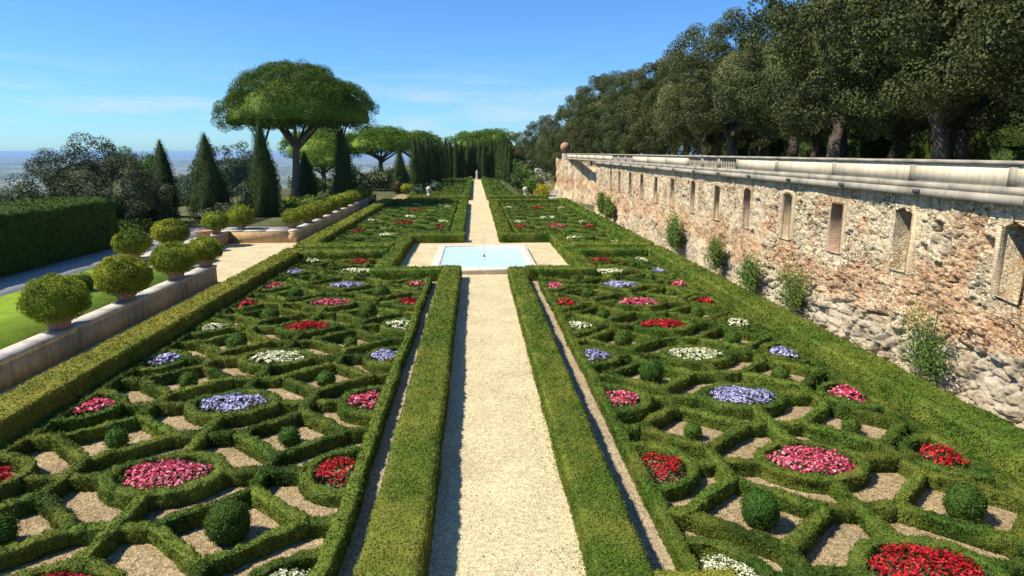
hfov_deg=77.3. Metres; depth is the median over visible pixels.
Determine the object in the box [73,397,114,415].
flower bed
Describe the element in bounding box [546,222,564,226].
flower bed
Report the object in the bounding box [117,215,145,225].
shrub
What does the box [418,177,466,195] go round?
knot parterre
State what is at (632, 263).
box ball
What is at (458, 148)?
evergreen tree
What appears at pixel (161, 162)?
cypress
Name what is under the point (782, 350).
flower bed
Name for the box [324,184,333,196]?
shrub
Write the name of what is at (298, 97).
umbrella pine
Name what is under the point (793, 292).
wall plant
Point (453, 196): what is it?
box hedge
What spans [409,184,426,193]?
shrub
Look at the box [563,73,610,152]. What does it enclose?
holm oak
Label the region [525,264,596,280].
box hedge
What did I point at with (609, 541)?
box hedge
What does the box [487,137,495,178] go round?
cypress
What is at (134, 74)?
sky
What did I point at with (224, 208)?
shrub
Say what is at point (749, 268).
wall plant
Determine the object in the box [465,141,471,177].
cypress
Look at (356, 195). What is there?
potted shrub
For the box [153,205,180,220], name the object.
shrub
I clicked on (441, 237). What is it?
box hedge
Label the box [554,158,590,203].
broken wall
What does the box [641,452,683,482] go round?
flower bed
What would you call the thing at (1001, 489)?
knot parterre
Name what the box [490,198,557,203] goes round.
box hedge
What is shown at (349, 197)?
potted shrub
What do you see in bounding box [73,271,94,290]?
box ball
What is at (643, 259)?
flower bed
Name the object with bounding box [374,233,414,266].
box hedge
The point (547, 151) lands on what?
holm oak
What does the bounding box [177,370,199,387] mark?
box ball
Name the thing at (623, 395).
flower bed
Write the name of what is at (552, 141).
holm oak
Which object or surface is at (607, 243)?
box hedge
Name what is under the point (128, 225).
shrub
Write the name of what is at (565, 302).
flower bed
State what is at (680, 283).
flower bed
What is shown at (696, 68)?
holm oak
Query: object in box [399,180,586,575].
gravel path
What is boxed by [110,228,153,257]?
potted shrub
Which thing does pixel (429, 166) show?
cypress
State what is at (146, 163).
evergreen tree
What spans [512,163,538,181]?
shrub
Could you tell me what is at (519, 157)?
holm oak
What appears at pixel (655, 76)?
holm oak
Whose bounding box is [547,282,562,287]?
flower bed
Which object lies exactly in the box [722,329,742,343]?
box ball
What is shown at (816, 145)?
holm oak
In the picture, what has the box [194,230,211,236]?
terracotta pot
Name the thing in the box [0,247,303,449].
box hedge
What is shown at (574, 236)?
flower bed
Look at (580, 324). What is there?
flower bed
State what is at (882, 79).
holm oak
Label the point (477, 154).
evergreen tree
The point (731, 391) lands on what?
flower bed
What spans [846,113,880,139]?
holm oak
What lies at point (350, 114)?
umbrella pine
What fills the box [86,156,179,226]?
evergreen tree
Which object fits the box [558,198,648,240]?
box hedge
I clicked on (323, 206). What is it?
potted shrub
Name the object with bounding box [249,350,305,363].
flower bed
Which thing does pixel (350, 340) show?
box ball
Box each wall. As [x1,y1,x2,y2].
[0,265,217,392]
[140,231,229,263]
[223,230,288,242]
[287,198,368,242]
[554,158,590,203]
[566,153,1023,428]
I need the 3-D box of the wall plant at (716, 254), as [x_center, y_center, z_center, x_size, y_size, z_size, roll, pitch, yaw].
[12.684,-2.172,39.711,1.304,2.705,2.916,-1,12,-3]
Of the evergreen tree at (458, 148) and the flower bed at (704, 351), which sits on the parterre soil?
the flower bed at (704, 351)
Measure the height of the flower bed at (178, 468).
0.532 m
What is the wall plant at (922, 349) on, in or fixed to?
attached to the retaining wall at (952, 232)
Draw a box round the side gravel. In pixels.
[337,205,676,575]
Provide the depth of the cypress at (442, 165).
174.39 m
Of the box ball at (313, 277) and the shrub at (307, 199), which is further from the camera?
the shrub at (307, 199)
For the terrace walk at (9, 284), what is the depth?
39.89 m
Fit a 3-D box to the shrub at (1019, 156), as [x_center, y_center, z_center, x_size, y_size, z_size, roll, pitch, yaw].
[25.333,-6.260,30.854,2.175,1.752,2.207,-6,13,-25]
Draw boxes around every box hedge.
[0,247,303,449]
[293,241,394,248]
[300,197,392,242]
[300,247,388,259]
[352,264,462,575]
[370,265,442,281]
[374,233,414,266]
[392,198,467,202]
[403,231,465,242]
[407,194,470,199]
[450,199,468,231]
[462,176,472,195]
[481,176,493,198]
[486,194,548,200]
[489,198,512,237]
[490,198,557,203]
[498,230,559,242]
[500,180,520,195]
[507,265,653,575]
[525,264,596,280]
[549,232,592,265]
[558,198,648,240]
[570,240,653,247]
[577,246,647,257]
[643,245,1023,485]
[653,566,738,575]
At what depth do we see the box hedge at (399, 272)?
40.12 m
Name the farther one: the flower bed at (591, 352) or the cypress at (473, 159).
the cypress at (473, 159)
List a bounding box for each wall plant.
[595,189,606,215]
[602,194,614,218]
[662,208,682,251]
[703,232,726,272]
[733,249,764,292]
[768,254,819,314]
[886,294,960,384]
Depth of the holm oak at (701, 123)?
48.42 m
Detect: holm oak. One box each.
[509,132,527,164]
[512,124,540,166]
[523,115,550,172]
[535,115,566,169]
[537,110,575,179]
[546,94,600,162]
[552,105,609,161]
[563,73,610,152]
[572,70,626,153]
[582,74,646,153]
[598,69,662,154]
[607,58,680,154]
[623,48,718,157]
[653,56,696,154]
[656,22,765,157]
[666,6,781,161]
[680,45,730,155]
[711,0,863,156]
[734,131,774,155]
[737,44,808,156]
[740,0,921,157]
[754,90,879,156]
[782,1,918,157]
[831,0,1023,158]
[846,68,929,158]
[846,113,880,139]
[871,5,1016,159]
[885,59,1023,159]
[903,0,1023,107]
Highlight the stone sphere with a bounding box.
[560,142,569,159]
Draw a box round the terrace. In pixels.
[583,159,1023,301]
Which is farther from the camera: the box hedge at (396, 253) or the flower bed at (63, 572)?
the box hedge at (396, 253)
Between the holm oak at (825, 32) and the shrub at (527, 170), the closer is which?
the holm oak at (825, 32)
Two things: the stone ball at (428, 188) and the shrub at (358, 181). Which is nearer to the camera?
the stone ball at (428, 188)
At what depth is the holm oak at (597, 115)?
89.68 m
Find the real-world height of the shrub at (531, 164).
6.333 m
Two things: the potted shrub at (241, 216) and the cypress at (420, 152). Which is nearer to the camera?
the potted shrub at (241, 216)
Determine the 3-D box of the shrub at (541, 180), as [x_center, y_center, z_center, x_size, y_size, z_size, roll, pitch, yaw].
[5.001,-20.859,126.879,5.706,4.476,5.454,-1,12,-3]
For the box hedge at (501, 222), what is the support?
on the parterre soil
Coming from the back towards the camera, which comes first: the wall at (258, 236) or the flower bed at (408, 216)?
the flower bed at (408, 216)
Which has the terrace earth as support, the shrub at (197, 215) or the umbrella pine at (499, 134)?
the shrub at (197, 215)
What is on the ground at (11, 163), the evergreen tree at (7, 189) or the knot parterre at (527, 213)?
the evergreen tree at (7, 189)
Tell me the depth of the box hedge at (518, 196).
107.47 m
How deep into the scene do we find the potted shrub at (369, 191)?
94.46 m
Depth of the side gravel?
16.91 m
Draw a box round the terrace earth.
[141,194,375,235]
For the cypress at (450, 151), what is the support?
on the ground at (11, 163)
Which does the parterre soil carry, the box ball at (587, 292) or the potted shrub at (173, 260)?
the box ball at (587, 292)
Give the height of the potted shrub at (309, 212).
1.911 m
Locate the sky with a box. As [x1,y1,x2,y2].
[0,0,899,153]
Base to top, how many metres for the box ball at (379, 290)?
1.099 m
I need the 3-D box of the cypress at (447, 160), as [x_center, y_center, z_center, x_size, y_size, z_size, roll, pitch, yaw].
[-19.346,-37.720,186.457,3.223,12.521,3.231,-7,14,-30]
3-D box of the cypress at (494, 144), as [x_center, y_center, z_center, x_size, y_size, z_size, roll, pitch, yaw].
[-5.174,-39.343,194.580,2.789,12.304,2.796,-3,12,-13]
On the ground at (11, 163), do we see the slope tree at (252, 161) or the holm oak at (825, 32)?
the slope tree at (252, 161)
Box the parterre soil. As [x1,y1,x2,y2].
[0,179,1017,575]
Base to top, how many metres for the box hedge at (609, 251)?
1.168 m
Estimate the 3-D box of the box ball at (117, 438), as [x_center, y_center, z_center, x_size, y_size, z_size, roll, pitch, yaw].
[-10.825,4.133,17.552,0.720,0.754,0.683,-1,12,-3]
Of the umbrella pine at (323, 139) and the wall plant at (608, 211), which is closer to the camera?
the wall plant at (608, 211)
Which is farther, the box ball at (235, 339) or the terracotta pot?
the terracotta pot
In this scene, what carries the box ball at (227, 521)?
on the parterre soil
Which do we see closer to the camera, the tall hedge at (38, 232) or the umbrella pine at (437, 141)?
the tall hedge at (38, 232)
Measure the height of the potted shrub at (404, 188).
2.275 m
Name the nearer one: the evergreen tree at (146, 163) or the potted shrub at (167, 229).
the potted shrub at (167, 229)
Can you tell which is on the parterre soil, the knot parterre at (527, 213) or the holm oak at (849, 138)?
the knot parterre at (527, 213)
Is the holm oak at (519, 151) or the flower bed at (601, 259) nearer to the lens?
the flower bed at (601, 259)
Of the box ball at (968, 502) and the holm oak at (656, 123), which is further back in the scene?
the holm oak at (656, 123)
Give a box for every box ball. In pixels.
[0,512,20,546]
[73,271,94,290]
[103,426,131,448]
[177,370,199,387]
[201,497,252,546]
[224,333,248,347]
[259,305,279,318]
[277,425,301,446]
[287,285,303,297]
[310,273,320,280]
[315,369,336,386]
[325,261,338,267]
[342,335,356,346]
[357,300,378,317]
[371,283,390,296]
[569,274,582,280]
[579,286,595,297]
[594,306,611,318]
[612,327,633,345]
[626,260,638,267]
[638,357,665,383]
[644,271,655,279]
[665,288,676,295]
[682,421,703,439]
[690,305,705,316]
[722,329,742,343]
[739,487,782,530]
[769,364,791,379]
[839,416,862,433]
[941,482,990,523]
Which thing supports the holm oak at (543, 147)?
on the ground at (11, 163)
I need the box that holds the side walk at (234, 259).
[0,204,371,394]
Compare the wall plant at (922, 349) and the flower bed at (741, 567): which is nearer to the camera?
the flower bed at (741, 567)
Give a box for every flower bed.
[0,466,15,482]
[42,571,92,575]
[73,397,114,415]
[119,458,212,489]
[148,352,180,366]
[198,392,269,412]
[201,322,226,329]
[237,299,258,307]
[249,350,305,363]
[266,282,284,288]
[270,568,309,575]
[284,320,329,329]
[287,268,302,273]
[305,258,318,264]
[310,298,349,305]
[313,455,355,487]
[330,281,363,287]
[341,267,370,272]
[347,390,378,409]
[350,258,373,263]
[371,349,396,360]
[386,319,409,329]
[394,221,417,222]
[399,297,417,303]
[403,215,416,217]
[409,280,424,286]
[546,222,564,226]
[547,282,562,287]
[556,298,575,305]
[567,235,582,238]
[569,321,591,329]
[585,348,610,362]
[590,257,613,261]
[596,268,627,273]
[604,280,637,287]
[606,390,638,406]
[619,297,660,304]
[634,256,647,260]
[639,318,686,327]
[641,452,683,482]
[651,267,664,271]
[667,347,724,359]
[669,280,685,285]
[696,296,714,304]
[699,554,758,575]
[706,385,776,404]
[726,318,748,328]
[766,445,856,475]
[769,346,798,358]
[828,383,866,401]
[866,543,990,575]
[918,443,971,468]
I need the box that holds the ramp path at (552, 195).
[534,167,559,198]
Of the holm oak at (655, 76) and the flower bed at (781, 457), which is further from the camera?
the holm oak at (655, 76)
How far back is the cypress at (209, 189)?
68.23 m
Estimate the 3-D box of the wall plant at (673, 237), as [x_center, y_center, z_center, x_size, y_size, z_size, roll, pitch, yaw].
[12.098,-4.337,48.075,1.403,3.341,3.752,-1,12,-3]
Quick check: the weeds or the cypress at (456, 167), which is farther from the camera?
the cypress at (456, 167)
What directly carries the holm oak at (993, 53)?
on the terrace
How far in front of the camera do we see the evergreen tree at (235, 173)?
105.35 m
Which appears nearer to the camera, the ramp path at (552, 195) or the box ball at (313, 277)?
the box ball at (313, 277)
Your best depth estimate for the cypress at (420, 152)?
138.83 m
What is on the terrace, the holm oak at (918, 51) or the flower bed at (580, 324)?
the holm oak at (918, 51)
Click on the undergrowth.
(1003, 145)
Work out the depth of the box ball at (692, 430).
18.05 m
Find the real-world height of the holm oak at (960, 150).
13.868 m
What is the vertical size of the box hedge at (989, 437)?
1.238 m
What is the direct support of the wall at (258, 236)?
on the ground at (11, 163)
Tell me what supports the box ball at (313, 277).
on the parterre soil
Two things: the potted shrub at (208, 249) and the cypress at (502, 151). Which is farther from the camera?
the cypress at (502, 151)
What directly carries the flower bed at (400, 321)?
on the parterre soil
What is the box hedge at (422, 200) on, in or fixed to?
on the parterre soil
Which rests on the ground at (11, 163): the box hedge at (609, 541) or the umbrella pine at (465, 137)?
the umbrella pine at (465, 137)
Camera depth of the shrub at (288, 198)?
87.54 m
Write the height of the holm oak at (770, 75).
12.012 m
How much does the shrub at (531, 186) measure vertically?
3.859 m
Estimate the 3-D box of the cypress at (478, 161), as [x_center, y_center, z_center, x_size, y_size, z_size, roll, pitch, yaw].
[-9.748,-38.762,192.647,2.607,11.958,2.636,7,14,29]
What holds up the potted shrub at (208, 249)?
on the wall at (25, 359)
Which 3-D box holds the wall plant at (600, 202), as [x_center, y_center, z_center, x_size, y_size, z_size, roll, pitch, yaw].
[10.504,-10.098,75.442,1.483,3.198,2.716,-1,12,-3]
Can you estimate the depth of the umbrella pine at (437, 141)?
161.25 m
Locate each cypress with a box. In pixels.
[150,138,180,215]
[184,131,235,216]
[246,116,281,216]
[299,151,319,197]
[330,126,356,195]
[390,145,410,193]
[408,134,422,186]
[415,135,425,186]
[420,137,428,186]
[424,134,433,184]
[428,133,435,181]
[433,140,440,181]
[436,145,442,180]
[439,137,445,178]
[442,145,446,177]
[444,137,450,178]
[447,139,453,178]
[452,137,459,178]
[458,141,465,177]
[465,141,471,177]
[470,137,476,178]
[475,139,481,178]
[480,142,488,177]
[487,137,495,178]
[492,138,496,177]
[494,139,498,178]
[496,139,501,178]
[499,138,504,179]
[501,144,508,180]
[505,146,513,182]
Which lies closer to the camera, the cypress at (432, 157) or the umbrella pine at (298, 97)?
the umbrella pine at (298, 97)
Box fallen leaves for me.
[462,282,567,572]
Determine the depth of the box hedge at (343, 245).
49.45 m
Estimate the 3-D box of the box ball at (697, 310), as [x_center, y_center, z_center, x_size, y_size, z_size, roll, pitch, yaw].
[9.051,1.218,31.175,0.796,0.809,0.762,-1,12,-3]
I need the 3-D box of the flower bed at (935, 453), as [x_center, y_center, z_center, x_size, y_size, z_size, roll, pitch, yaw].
[11.070,4.366,16.473,1.125,0.532,1.335,-1,12,-3]
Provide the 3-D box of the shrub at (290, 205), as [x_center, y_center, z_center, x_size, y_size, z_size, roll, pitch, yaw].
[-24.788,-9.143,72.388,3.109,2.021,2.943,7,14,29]
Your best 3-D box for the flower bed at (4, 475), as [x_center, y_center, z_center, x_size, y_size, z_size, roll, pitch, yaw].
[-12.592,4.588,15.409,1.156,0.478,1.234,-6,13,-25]
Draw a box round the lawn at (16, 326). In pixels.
[0,268,194,349]
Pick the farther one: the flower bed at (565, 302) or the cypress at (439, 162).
the cypress at (439, 162)
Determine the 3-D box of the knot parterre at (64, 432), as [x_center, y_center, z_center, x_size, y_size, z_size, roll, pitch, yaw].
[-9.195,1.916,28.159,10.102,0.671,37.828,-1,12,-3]
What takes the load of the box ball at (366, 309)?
on the parterre soil
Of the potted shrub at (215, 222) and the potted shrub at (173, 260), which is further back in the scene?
the potted shrub at (215, 222)
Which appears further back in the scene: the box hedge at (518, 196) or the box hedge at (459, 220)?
the box hedge at (518, 196)
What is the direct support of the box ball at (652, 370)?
on the parterre soil
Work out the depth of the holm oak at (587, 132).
97.83 m
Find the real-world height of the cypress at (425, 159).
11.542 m
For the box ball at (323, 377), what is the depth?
22.01 m
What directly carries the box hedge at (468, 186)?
on the parterre soil
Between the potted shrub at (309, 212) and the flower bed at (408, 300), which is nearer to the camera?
the flower bed at (408, 300)
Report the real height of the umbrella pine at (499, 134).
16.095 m
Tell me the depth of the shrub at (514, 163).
173.52 m
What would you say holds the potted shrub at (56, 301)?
on the wall at (25, 359)
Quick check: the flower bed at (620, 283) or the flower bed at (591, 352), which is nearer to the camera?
the flower bed at (591, 352)
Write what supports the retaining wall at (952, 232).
on the ground at (11, 163)
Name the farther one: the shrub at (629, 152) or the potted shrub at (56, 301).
the shrub at (629, 152)
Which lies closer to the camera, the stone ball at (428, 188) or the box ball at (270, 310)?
the box ball at (270, 310)
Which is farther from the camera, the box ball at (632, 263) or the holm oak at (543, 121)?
the holm oak at (543, 121)
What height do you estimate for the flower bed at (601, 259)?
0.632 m
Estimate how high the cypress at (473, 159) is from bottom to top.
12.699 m
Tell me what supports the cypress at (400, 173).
on the parterre soil
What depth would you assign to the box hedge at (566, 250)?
48.38 m
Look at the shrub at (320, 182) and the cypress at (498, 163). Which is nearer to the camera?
the shrub at (320, 182)
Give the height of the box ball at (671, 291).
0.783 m
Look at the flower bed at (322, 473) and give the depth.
15.64 m
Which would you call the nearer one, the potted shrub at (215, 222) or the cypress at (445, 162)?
the potted shrub at (215, 222)
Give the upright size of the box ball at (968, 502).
0.990 m
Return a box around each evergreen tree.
[0,172,29,201]
[0,188,22,201]
[12,131,165,221]
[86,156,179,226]
[114,145,153,182]
[173,174,192,203]
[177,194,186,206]
[187,141,282,196]
[457,145,475,177]
[475,146,488,174]
[504,143,515,160]
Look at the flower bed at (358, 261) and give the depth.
45.47 m
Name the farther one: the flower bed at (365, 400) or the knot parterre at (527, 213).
the knot parterre at (527, 213)
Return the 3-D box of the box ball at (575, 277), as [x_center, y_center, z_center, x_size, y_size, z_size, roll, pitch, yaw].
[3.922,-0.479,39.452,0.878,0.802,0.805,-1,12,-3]
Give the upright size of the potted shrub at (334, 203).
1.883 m
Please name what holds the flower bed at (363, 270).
on the parterre soil
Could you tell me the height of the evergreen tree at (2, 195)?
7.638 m
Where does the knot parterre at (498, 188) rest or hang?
on the parterre soil
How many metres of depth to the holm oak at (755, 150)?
81.98 m
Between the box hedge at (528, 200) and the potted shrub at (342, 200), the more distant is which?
the box hedge at (528, 200)
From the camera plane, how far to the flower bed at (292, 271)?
41.55 m
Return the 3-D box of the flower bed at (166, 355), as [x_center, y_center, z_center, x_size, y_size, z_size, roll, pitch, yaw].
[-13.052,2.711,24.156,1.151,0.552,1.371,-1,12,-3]
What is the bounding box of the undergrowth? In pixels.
[711,95,1023,160]
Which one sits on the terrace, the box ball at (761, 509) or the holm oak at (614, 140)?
the holm oak at (614, 140)
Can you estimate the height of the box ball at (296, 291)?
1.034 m
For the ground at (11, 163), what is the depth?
15807.55 m
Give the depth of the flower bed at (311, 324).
28.61 m
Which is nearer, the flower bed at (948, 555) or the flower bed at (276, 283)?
the flower bed at (948, 555)
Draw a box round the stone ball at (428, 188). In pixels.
[426,186,430,194]
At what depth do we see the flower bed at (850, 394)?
20.56 m
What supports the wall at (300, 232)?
on the ground at (11, 163)
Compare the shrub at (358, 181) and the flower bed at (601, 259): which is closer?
the flower bed at (601, 259)
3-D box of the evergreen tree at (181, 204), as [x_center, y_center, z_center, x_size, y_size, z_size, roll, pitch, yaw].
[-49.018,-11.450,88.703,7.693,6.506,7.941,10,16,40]
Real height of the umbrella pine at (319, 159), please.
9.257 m
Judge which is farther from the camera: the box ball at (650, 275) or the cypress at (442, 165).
the cypress at (442, 165)
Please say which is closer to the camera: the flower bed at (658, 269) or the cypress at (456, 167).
the flower bed at (658, 269)
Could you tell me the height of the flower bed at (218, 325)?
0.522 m
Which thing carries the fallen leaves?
on the gravel path at (471, 457)
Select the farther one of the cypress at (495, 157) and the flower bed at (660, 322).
the cypress at (495, 157)
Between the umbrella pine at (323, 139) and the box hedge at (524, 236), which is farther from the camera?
the umbrella pine at (323, 139)
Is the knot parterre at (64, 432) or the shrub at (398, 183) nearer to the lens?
the knot parterre at (64, 432)
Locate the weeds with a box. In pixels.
[511,300,584,575]
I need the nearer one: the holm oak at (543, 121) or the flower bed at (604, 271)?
the flower bed at (604, 271)
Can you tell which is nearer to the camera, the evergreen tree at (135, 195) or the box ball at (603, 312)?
the box ball at (603, 312)
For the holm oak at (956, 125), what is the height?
13.085 m
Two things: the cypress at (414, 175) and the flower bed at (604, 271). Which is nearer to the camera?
the flower bed at (604, 271)
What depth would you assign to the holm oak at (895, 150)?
58.25 m
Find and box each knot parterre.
[0,257,432,575]
[327,201,457,242]
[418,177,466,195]
[483,177,530,195]
[500,201,619,241]
[537,255,1023,575]
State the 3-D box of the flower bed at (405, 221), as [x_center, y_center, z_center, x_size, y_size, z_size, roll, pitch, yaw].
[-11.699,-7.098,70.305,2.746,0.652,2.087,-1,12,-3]
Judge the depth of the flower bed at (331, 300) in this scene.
33.06 m
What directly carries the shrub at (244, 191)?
on the terrace earth
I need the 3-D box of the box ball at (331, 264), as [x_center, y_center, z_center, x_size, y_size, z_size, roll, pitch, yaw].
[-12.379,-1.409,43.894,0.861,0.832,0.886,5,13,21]
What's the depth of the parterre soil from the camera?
14.92 m
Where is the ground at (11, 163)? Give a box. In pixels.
[0,154,700,210]
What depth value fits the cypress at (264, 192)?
69.23 m
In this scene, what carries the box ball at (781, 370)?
on the parterre soil
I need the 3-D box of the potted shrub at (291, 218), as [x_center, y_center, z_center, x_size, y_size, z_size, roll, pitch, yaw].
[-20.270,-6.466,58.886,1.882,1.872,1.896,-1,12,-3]
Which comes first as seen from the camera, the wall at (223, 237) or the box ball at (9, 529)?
the box ball at (9, 529)
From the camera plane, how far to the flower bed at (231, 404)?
19.87 m
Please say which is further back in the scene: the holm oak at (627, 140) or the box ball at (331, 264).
the holm oak at (627, 140)
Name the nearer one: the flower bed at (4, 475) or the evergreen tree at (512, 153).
the flower bed at (4, 475)
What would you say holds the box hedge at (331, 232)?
on the parterre soil
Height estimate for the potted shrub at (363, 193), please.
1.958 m
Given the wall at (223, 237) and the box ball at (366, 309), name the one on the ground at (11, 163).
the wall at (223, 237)
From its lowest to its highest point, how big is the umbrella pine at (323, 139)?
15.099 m
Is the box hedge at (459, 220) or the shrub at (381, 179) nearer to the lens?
the box hedge at (459, 220)
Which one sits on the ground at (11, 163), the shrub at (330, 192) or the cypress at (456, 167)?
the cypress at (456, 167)
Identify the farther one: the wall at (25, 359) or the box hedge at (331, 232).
the box hedge at (331, 232)
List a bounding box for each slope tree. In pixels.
[174,173,191,204]
[235,150,280,188]
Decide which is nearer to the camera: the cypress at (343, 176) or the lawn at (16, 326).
the lawn at (16, 326)
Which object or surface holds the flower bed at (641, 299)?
on the parterre soil
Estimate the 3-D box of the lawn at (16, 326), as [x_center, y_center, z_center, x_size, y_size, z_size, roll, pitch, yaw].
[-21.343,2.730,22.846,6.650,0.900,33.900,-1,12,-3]
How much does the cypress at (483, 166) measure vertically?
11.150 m
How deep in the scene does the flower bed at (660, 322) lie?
28.89 m
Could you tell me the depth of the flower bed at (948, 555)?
12.07 m
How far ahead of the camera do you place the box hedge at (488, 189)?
131.20 m
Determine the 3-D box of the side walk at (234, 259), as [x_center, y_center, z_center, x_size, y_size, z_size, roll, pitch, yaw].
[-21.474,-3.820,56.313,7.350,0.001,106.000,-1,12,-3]
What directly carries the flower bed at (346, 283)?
on the parterre soil
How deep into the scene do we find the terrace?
29.32 m
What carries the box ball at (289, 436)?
on the parterre soil
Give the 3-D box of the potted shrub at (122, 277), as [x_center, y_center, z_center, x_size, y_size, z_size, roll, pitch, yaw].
[-18.283,-0.533,30.159,2.497,2.236,2.523,-7,14,-31]
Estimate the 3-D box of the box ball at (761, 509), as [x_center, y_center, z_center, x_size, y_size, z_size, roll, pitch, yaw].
[5.403,4.827,13.924,0.881,0.958,0.869,-1,12,-3]
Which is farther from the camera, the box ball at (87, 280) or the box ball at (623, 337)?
the box ball at (87, 280)
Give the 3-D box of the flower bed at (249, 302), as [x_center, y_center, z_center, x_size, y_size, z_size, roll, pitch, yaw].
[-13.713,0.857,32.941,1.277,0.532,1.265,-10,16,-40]
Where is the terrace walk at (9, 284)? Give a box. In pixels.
[0,227,291,296]
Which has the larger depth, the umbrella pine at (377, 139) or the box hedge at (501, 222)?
the umbrella pine at (377, 139)
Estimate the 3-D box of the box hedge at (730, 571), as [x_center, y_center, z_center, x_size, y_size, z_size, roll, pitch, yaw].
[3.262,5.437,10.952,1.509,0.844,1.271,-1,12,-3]
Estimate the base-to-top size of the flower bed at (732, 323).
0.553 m
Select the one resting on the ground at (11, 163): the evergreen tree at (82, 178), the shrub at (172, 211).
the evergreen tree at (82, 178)
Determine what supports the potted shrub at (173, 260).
on the wall at (25, 359)
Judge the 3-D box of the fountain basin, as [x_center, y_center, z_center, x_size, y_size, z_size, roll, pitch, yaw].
[-2.144,-3.099,47.910,7.260,2.100,11.360,-1,12,-3]
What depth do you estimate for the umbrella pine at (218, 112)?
88.85 m
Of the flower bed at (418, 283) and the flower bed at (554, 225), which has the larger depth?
the flower bed at (554, 225)
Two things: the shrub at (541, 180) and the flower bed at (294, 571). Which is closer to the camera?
the flower bed at (294, 571)
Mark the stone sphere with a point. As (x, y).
(564, 146)
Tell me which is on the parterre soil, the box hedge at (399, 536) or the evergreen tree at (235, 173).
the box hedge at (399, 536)
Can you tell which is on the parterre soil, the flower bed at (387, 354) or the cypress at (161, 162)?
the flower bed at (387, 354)
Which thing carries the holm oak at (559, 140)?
on the ground at (11, 163)
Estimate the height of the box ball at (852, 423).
0.669 m
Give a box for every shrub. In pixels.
[15,272,92,329]
[92,253,153,300]
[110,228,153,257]
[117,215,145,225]
[117,218,152,231]
[149,240,197,279]
[150,218,190,244]
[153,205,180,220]
[186,235,223,266]
[188,207,218,222]
[200,211,229,233]
[214,199,242,214]
[225,204,254,227]
[230,181,252,208]
[280,198,305,212]
[281,208,301,227]
[283,195,301,203]
[287,172,329,193]
[296,203,319,222]
[297,194,323,204]
[310,200,330,217]
[321,197,339,213]
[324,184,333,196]
[326,164,371,186]
[328,194,347,209]
[337,192,354,206]
[344,190,360,203]
[351,187,366,201]
[357,166,393,189]
[357,186,372,198]
[391,180,403,192]
[400,183,413,194]
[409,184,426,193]
[425,180,443,190]
[499,158,521,176]
[508,159,541,182]
[508,168,530,188]
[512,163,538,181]
[519,177,540,194]
[523,172,551,186]
[534,183,552,195]
[618,143,643,155]
[1007,144,1023,160]
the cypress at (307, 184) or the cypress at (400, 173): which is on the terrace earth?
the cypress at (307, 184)
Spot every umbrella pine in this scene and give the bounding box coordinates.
[210,88,296,139]
[220,58,361,199]
[276,128,362,187]
[300,146,335,192]
[306,77,379,136]
[345,124,420,171]
[385,130,445,156]
[446,130,492,150]
[473,128,520,148]
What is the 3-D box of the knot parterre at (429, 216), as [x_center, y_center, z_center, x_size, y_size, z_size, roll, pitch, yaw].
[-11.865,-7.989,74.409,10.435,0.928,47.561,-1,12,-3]
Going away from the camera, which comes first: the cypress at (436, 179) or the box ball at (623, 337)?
the box ball at (623, 337)
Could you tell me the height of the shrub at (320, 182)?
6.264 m
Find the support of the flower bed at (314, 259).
on the parterre soil
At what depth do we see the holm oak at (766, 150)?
64.87 m
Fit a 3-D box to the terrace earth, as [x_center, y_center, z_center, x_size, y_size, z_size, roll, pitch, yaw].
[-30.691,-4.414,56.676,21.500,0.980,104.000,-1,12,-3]
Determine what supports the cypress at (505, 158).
on the parterre soil
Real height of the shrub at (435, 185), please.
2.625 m
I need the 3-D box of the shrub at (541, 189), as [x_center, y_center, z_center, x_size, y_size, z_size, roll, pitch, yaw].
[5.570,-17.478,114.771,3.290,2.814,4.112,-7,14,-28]
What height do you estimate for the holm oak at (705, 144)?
12.635 m
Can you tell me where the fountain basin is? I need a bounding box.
[432,244,535,274]
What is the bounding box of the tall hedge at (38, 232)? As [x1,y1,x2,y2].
[0,196,119,277]
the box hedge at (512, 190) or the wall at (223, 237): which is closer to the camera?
the wall at (223, 237)
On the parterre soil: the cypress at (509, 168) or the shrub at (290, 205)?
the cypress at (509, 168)
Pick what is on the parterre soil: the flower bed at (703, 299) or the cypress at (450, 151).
the flower bed at (703, 299)
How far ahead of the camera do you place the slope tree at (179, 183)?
163.82 m
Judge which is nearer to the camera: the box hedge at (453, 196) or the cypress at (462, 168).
the box hedge at (453, 196)
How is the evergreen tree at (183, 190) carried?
on the ground at (11, 163)
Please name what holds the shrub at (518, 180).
on the parterre soil

